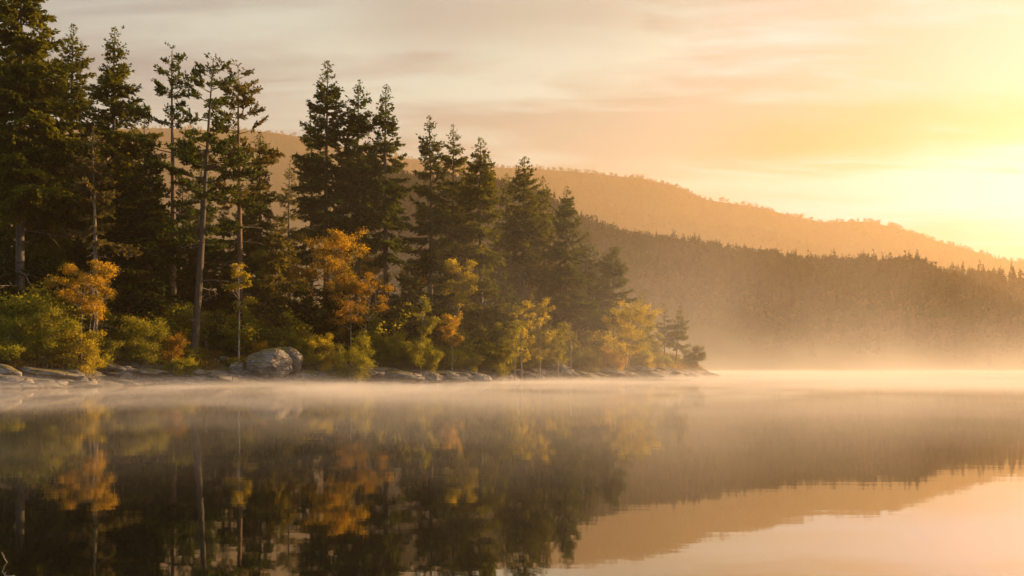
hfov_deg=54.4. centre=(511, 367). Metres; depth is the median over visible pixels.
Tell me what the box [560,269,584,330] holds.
spruce tree
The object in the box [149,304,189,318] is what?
shrub
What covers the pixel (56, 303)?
shrub
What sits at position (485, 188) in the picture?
fir tree
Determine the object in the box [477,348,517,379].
shrub
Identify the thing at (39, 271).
young spruce
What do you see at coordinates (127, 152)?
spruce tree
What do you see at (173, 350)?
shrub
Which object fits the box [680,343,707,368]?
shrub
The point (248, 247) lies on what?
spruce tree
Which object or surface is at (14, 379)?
flat rock
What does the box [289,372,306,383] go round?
boulder
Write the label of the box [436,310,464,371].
birch tree
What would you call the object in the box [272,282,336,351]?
young spruce
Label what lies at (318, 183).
fir tree
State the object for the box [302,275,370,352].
young spruce
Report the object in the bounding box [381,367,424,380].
flat rock
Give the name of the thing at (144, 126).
spruce tree
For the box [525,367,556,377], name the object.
flat rock
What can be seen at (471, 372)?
shore stone
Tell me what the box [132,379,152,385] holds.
flat rock
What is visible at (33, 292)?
shrub
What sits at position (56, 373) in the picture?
shore stone
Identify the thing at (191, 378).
flat rock
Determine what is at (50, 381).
flat rock
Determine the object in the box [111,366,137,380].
boulder
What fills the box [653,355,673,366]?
shrub
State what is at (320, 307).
shrub
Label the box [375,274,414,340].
young spruce
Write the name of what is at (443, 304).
young spruce
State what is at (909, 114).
sky
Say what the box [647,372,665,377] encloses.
shore stone
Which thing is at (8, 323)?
shrub
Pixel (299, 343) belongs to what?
shrub
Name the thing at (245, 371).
shore stone
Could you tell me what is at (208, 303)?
spruce tree
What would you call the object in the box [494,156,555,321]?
fir tree
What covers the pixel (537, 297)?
spruce tree
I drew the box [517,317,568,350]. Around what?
shrub
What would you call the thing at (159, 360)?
shrub
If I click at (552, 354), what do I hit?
shrub
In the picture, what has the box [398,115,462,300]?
fir tree
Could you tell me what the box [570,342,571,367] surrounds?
dead stump
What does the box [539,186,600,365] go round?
spruce tree
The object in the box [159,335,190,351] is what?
shrub
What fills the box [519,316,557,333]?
shrub
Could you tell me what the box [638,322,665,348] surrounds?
alder tree
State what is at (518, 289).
spruce tree
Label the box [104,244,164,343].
young spruce
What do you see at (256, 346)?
shrub
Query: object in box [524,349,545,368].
shrub
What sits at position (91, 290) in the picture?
shrub
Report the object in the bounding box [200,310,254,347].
shrub
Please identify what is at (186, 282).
spruce tree
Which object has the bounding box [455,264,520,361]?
young spruce
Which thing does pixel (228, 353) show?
undergrowth
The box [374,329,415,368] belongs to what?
shrub
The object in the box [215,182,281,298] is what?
spruce tree
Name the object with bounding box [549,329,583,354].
shrub
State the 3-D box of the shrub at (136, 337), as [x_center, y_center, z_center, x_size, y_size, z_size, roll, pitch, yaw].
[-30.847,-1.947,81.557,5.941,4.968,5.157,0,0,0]
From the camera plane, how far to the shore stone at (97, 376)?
76.02 m
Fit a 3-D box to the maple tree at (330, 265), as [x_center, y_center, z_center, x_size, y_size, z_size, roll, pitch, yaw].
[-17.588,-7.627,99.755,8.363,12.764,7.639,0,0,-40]
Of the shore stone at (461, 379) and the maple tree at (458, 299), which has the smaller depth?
the shore stone at (461, 379)
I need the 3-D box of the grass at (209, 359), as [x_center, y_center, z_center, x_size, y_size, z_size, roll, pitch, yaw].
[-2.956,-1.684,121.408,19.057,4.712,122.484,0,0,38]
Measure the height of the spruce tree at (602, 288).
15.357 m
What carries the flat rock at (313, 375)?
on the terrain at (222, 369)
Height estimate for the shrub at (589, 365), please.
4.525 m
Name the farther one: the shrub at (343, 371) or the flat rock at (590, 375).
the flat rock at (590, 375)
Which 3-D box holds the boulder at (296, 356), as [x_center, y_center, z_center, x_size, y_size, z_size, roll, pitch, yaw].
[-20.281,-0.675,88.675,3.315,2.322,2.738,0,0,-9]
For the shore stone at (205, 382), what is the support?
on the terrain at (222, 369)
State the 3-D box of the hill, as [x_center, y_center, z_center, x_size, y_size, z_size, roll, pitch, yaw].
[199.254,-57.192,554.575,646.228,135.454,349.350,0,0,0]
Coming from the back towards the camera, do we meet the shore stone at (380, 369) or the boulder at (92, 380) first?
the shore stone at (380, 369)
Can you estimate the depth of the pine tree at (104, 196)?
78.87 m
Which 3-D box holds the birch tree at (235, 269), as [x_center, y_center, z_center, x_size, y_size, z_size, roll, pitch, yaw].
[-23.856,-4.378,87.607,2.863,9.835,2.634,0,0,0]
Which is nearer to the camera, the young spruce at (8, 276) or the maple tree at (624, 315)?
the young spruce at (8, 276)
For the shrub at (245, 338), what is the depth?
89.08 m
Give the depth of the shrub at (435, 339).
104.27 m
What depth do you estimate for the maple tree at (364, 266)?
112.70 m
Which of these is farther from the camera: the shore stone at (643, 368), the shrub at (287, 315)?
the shore stone at (643, 368)
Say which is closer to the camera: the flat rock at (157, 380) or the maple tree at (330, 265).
the flat rock at (157, 380)
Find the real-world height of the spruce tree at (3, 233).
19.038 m
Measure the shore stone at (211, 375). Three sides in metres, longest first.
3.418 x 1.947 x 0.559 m
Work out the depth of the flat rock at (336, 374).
91.86 m
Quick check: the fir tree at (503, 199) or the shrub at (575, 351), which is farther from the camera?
the fir tree at (503, 199)
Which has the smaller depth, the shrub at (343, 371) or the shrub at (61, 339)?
the shrub at (61, 339)
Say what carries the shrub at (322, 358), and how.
on the terrain at (222, 369)
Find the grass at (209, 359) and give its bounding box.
[0,347,701,370]
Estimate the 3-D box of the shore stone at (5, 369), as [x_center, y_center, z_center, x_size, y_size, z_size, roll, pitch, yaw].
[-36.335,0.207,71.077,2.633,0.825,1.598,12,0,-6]
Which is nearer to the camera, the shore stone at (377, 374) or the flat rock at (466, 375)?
the shore stone at (377, 374)
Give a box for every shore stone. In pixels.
[0,364,21,375]
[18,366,37,373]
[20,367,79,377]
[51,369,104,378]
[56,378,104,385]
[102,363,127,371]
[104,371,118,374]
[111,379,143,385]
[122,362,154,368]
[126,368,158,374]
[137,368,169,373]
[143,363,169,369]
[166,378,199,384]
[173,367,212,374]
[196,379,218,384]
[206,374,220,377]
[216,375,260,384]
[242,369,252,374]
[246,373,270,381]
[270,377,292,382]
[347,366,391,371]
[353,370,384,377]
[408,367,426,373]
[436,370,458,377]
[446,376,472,381]
[462,369,480,374]
[545,376,555,379]
[572,368,608,375]
[620,366,640,372]
[634,366,652,371]
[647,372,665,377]
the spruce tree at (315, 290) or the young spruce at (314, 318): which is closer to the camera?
the young spruce at (314, 318)
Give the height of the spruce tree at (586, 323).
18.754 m
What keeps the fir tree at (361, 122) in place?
on the terrain at (222, 369)
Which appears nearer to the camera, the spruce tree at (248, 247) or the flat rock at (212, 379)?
the flat rock at (212, 379)
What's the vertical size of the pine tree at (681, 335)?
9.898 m
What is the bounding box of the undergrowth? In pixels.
[0,343,695,367]
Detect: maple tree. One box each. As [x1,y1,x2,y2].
[252,248,293,302]
[293,226,371,296]
[321,271,396,364]
[360,253,397,302]
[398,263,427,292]
[432,257,480,313]
[598,298,664,378]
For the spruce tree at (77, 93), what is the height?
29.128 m
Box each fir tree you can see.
[247,214,304,335]
[273,160,308,296]
[287,109,333,304]
[289,60,366,300]
[328,80,395,307]
[350,84,416,295]
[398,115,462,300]
[429,124,478,316]
[445,137,507,304]
[486,173,517,296]
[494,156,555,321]
[526,176,557,324]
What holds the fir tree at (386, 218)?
on the terrain at (222, 369)
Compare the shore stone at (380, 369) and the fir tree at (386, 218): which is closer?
the shore stone at (380, 369)
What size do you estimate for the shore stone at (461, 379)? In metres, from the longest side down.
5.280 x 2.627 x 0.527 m
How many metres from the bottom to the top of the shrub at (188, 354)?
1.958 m
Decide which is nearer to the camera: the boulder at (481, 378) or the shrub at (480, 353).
the boulder at (481, 378)
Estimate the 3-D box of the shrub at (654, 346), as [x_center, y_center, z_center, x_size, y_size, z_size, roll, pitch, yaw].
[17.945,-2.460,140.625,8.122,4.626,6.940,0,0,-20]
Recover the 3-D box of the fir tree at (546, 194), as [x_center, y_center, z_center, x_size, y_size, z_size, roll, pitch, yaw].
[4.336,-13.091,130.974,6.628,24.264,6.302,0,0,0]
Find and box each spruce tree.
[0,0,119,303]
[0,222,51,270]
[4,23,116,288]
[24,226,46,285]
[53,220,91,291]
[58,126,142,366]
[63,26,168,289]
[104,145,198,313]
[134,106,166,237]
[165,178,216,297]
[165,216,194,300]
[176,226,220,312]
[184,168,228,298]
[203,201,236,310]
[211,239,249,315]
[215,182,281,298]
[217,131,290,278]
[249,265,272,301]
[290,242,321,307]
[315,205,354,300]
[346,229,391,310]
[418,234,471,315]
[446,221,489,317]
[471,226,521,319]
[500,251,541,325]
[526,247,548,315]
[533,262,582,336]
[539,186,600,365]
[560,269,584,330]
[569,228,611,345]
[581,243,615,331]
[592,245,636,336]
[594,252,622,333]
[632,291,655,339]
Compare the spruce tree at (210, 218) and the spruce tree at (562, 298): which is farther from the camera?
the spruce tree at (562, 298)
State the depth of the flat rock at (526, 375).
113.23 m
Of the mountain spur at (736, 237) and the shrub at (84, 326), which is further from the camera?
the mountain spur at (736, 237)
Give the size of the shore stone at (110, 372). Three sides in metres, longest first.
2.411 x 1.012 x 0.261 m
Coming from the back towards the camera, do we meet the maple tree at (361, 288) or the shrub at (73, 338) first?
the maple tree at (361, 288)
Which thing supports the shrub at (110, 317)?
on the terrain at (222, 369)
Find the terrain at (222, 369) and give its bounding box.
[0,348,708,386]
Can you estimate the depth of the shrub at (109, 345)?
78.58 m
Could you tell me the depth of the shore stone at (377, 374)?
93.31 m
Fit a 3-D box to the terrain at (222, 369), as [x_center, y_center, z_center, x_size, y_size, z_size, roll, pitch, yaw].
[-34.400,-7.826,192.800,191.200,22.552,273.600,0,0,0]
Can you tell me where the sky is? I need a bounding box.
[0,0,1023,261]
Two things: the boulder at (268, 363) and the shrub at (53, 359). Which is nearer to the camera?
the shrub at (53, 359)
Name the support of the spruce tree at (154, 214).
on the terrain at (222, 369)
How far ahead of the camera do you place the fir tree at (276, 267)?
92.44 m
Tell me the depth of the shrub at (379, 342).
96.22 m
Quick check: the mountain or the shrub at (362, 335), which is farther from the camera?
the mountain
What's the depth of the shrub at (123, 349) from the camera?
82.81 m
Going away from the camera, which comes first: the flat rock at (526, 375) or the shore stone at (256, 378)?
the shore stone at (256, 378)
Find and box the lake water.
[0,371,1023,575]
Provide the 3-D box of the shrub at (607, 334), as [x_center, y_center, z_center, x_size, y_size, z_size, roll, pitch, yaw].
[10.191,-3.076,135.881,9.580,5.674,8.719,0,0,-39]
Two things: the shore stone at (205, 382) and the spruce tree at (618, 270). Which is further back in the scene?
the spruce tree at (618, 270)
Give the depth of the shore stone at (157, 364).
82.22 m
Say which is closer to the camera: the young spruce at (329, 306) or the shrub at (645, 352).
the young spruce at (329, 306)
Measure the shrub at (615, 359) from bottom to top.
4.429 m
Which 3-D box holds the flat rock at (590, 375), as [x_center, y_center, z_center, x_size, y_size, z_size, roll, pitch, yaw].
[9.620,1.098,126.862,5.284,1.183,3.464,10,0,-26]
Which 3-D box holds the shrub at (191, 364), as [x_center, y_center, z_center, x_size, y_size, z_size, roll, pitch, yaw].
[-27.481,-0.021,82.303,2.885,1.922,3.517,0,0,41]
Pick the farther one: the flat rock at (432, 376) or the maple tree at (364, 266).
the maple tree at (364, 266)
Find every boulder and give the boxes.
[63,369,84,379]
[70,375,92,386]
[88,378,97,383]
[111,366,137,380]
[229,361,244,373]
[246,348,291,378]
[277,347,303,371]
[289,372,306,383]
[471,374,491,381]
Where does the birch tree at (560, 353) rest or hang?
on the terrain at (222, 369)
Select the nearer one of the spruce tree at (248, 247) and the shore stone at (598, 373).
the spruce tree at (248, 247)
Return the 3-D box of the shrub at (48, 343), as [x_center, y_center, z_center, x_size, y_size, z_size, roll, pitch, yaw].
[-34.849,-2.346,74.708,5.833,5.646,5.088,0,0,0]
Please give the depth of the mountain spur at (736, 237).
2106.58 m
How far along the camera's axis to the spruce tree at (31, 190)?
78.80 m
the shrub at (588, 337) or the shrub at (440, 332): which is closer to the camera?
the shrub at (440, 332)
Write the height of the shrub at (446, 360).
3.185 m
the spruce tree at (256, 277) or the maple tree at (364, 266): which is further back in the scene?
the maple tree at (364, 266)
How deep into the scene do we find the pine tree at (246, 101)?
92.78 m
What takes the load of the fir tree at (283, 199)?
on the terrain at (222, 369)
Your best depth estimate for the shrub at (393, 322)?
100.20 m
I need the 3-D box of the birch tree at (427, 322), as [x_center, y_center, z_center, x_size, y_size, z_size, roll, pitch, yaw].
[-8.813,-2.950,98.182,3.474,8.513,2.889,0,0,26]
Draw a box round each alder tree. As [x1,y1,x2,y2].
[495,319,525,380]
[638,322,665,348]
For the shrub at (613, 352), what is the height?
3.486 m
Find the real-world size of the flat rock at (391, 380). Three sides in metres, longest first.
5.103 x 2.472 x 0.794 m
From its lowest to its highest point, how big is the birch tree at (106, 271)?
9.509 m
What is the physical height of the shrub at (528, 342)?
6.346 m
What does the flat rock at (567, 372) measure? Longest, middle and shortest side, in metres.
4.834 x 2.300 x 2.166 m
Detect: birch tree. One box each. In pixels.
[37,258,123,362]
[222,262,258,358]
[278,257,315,299]
[403,295,440,374]
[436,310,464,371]
[506,302,536,380]
[519,297,557,379]
[549,322,571,379]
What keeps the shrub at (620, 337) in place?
on the terrain at (222, 369)
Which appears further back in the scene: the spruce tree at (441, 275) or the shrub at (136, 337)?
the spruce tree at (441, 275)
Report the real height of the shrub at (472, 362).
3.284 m
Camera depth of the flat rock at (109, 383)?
77.07 m
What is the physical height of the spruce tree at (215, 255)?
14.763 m
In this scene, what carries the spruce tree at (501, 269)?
on the terrain at (222, 369)
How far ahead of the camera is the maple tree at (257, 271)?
97.08 m
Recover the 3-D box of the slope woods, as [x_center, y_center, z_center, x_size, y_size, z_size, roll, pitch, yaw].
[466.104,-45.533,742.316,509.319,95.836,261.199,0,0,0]
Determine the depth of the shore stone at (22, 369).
71.94 m
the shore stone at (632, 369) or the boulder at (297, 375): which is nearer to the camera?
the boulder at (297, 375)
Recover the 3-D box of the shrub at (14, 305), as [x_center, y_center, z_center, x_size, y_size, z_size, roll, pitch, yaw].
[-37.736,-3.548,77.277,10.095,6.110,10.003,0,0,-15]
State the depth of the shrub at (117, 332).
85.01 m
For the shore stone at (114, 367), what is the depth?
79.08 m
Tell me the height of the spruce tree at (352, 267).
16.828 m
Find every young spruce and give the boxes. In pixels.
[0,244,33,307]
[25,255,84,319]
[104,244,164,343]
[237,272,286,346]
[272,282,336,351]
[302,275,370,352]
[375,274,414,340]
[390,261,443,343]
[423,247,459,338]
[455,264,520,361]
[492,271,525,352]
[521,292,540,366]
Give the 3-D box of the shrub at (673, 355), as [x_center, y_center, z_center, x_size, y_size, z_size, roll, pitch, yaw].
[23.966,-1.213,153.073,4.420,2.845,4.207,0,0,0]
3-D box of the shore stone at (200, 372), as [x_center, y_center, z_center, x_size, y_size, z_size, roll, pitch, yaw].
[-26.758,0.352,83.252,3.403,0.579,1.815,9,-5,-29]
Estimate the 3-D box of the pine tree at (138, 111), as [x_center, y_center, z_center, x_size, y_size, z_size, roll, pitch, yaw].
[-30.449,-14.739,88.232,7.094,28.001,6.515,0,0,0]
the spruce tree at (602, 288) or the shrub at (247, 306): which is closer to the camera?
the shrub at (247, 306)
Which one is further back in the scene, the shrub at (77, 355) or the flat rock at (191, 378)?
the flat rock at (191, 378)
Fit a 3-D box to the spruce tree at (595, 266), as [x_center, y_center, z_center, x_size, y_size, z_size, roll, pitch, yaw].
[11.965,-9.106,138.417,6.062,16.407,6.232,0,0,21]
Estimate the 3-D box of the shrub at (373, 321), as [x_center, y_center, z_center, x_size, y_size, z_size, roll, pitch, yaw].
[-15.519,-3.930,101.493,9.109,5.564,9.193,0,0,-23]
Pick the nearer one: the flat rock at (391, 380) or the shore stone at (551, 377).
the flat rock at (391, 380)
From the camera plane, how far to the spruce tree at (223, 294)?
96.65 m
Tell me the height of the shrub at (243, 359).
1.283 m
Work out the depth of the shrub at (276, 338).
91.40 m
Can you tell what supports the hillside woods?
on the hill
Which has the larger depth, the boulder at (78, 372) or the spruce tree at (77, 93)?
the spruce tree at (77, 93)
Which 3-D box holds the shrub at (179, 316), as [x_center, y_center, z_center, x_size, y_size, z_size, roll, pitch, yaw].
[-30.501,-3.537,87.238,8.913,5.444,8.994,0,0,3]
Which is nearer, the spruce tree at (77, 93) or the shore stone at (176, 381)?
the shore stone at (176, 381)
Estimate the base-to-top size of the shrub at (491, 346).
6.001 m
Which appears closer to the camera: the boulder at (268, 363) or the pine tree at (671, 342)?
the boulder at (268, 363)
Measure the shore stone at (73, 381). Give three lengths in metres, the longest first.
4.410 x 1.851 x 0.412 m
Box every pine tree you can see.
[123,41,213,325]
[151,52,271,360]
[200,58,285,318]
[652,304,677,355]
[665,306,688,363]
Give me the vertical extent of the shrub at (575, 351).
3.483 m
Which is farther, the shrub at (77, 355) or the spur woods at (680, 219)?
the spur woods at (680, 219)
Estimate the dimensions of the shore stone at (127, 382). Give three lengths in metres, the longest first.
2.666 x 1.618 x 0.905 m
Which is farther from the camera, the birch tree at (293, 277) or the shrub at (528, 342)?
the shrub at (528, 342)
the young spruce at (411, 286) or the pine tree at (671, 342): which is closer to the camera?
the young spruce at (411, 286)
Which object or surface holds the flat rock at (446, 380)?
on the terrain at (222, 369)
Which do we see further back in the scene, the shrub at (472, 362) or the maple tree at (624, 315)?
the maple tree at (624, 315)
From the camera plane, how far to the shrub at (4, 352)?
71.47 m
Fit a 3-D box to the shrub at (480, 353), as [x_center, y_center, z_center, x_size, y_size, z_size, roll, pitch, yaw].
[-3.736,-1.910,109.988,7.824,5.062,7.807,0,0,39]
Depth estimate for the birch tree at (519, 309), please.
108.85 m
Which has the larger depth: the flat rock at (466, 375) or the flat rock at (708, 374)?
the flat rock at (708, 374)
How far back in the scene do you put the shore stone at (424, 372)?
98.27 m
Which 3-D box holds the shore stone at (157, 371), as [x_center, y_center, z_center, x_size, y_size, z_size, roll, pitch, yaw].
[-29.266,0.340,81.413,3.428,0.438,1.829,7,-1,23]
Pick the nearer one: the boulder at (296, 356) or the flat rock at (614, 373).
the boulder at (296, 356)
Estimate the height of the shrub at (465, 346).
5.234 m
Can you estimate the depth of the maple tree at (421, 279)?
114.34 m
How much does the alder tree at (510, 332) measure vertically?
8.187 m
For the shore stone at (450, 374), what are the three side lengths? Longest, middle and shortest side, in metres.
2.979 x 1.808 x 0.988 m
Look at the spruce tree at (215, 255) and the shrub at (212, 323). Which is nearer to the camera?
the shrub at (212, 323)
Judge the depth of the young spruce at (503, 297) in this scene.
112.65 m
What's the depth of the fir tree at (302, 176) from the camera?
111.64 m
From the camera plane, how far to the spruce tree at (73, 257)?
89.29 m
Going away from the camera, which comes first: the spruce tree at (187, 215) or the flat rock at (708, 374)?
the spruce tree at (187, 215)
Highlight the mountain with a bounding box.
[12,128,1023,305]
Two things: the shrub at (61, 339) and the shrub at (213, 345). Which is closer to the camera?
the shrub at (61, 339)
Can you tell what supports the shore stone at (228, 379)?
on the terrain at (222, 369)
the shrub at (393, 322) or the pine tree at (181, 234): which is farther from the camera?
the shrub at (393, 322)
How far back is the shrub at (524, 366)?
116.78 m
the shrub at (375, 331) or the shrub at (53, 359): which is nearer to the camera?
the shrub at (53, 359)
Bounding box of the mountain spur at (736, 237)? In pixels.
[574,208,832,259]
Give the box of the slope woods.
[942,259,1023,299]
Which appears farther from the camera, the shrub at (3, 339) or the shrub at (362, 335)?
the shrub at (362, 335)
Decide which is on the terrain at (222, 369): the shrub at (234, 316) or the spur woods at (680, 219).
the shrub at (234, 316)
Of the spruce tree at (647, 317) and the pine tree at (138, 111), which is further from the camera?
the spruce tree at (647, 317)
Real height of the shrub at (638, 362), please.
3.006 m
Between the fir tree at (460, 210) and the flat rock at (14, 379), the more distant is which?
the fir tree at (460, 210)
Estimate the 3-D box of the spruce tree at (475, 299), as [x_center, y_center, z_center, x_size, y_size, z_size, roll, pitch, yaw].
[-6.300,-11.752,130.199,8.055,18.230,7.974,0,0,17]
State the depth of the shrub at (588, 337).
131.99 m
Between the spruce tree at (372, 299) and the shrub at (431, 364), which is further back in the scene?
the spruce tree at (372, 299)
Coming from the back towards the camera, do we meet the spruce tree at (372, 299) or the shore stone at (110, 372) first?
the spruce tree at (372, 299)
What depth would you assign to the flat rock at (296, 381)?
87.12 m
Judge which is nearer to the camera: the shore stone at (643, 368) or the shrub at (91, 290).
the shrub at (91, 290)
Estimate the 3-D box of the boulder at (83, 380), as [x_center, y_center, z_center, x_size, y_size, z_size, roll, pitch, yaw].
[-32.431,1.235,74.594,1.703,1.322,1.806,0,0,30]
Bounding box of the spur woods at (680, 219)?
[572,205,851,259]
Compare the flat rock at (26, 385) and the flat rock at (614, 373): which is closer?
the flat rock at (26, 385)
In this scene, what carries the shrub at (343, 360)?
on the terrain at (222, 369)
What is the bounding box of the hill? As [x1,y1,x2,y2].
[345,197,1023,370]
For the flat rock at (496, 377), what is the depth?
106.94 m
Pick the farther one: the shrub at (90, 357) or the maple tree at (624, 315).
the maple tree at (624, 315)
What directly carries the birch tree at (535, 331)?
on the terrain at (222, 369)
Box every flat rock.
[0,375,35,382]
[0,383,68,388]
[31,378,68,384]
[97,381,123,385]
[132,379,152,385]
[151,376,170,384]
[186,375,205,381]
[202,376,219,381]
[263,376,308,383]
[290,370,335,380]
[331,373,363,381]
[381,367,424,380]
[381,378,410,382]
[416,370,444,381]
[442,378,457,381]
[453,371,472,379]
[486,373,515,380]
[516,369,545,379]
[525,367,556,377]
[542,362,579,377]
[574,370,606,378]
[596,368,637,377]
[702,372,719,376]
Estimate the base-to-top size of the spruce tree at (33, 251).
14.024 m
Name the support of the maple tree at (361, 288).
on the terrain at (222, 369)
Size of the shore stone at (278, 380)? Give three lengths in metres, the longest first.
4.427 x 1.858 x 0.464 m
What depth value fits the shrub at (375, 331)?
99.72 m
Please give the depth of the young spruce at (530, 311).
117.85 m
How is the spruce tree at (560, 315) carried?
on the terrain at (222, 369)
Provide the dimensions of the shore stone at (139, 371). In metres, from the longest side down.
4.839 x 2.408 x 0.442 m
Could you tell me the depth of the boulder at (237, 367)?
85.23 m
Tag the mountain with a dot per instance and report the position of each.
(581, 196)
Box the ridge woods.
[11,124,1023,281]
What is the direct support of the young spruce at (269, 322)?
on the terrain at (222, 369)
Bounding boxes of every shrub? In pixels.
[0,282,92,344]
[0,298,83,368]
[0,303,58,345]
[0,335,39,367]
[0,337,30,363]
[10,279,81,308]
[22,345,63,367]
[32,293,73,318]
[38,328,75,355]
[50,279,132,340]
[56,326,107,378]
[61,330,98,344]
[65,346,101,360]
[67,271,133,311]
[73,320,105,338]
[93,335,127,373]
[98,315,145,341]
[102,314,172,367]
[115,344,138,352]
[128,297,214,344]
[141,356,169,363]
[147,332,191,363]
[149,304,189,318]
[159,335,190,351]
[161,356,200,376]
[177,347,208,359]
[187,310,230,339]
[189,328,226,351]
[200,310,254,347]
[204,311,274,355]
[209,307,246,320]
[221,299,278,315]
[224,356,247,366]
[231,300,324,347]
[247,335,270,355]
[266,323,320,349]
[277,331,309,366]
[302,332,335,372]
[303,300,362,326]
[321,301,406,343]
[324,334,377,382]
[331,353,356,363]
[336,325,377,349]
[349,300,416,342]
[351,329,394,365]
[353,297,423,341]
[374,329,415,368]
[383,337,433,370]
[404,299,467,345]
[413,347,444,371]
[422,333,452,351]
[424,324,491,353]
[428,343,469,370]
[443,321,502,365]
[460,348,485,371]
[473,340,512,368]
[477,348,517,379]
[497,321,538,364]
[509,361,538,370]
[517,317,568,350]
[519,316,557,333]
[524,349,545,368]
[525,325,562,356]
[541,350,570,369]
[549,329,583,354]
[561,344,585,365]
[562,325,618,352]
[568,346,603,372]
[574,331,608,355]
[595,344,632,369]
[598,344,624,358]
[606,331,636,346]
[620,335,663,360]
[622,340,655,363]
[625,350,656,367]
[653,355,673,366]
[655,350,681,363]
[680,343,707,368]
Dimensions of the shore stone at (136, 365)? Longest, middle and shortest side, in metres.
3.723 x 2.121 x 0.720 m
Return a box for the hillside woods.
[344,162,1023,366]

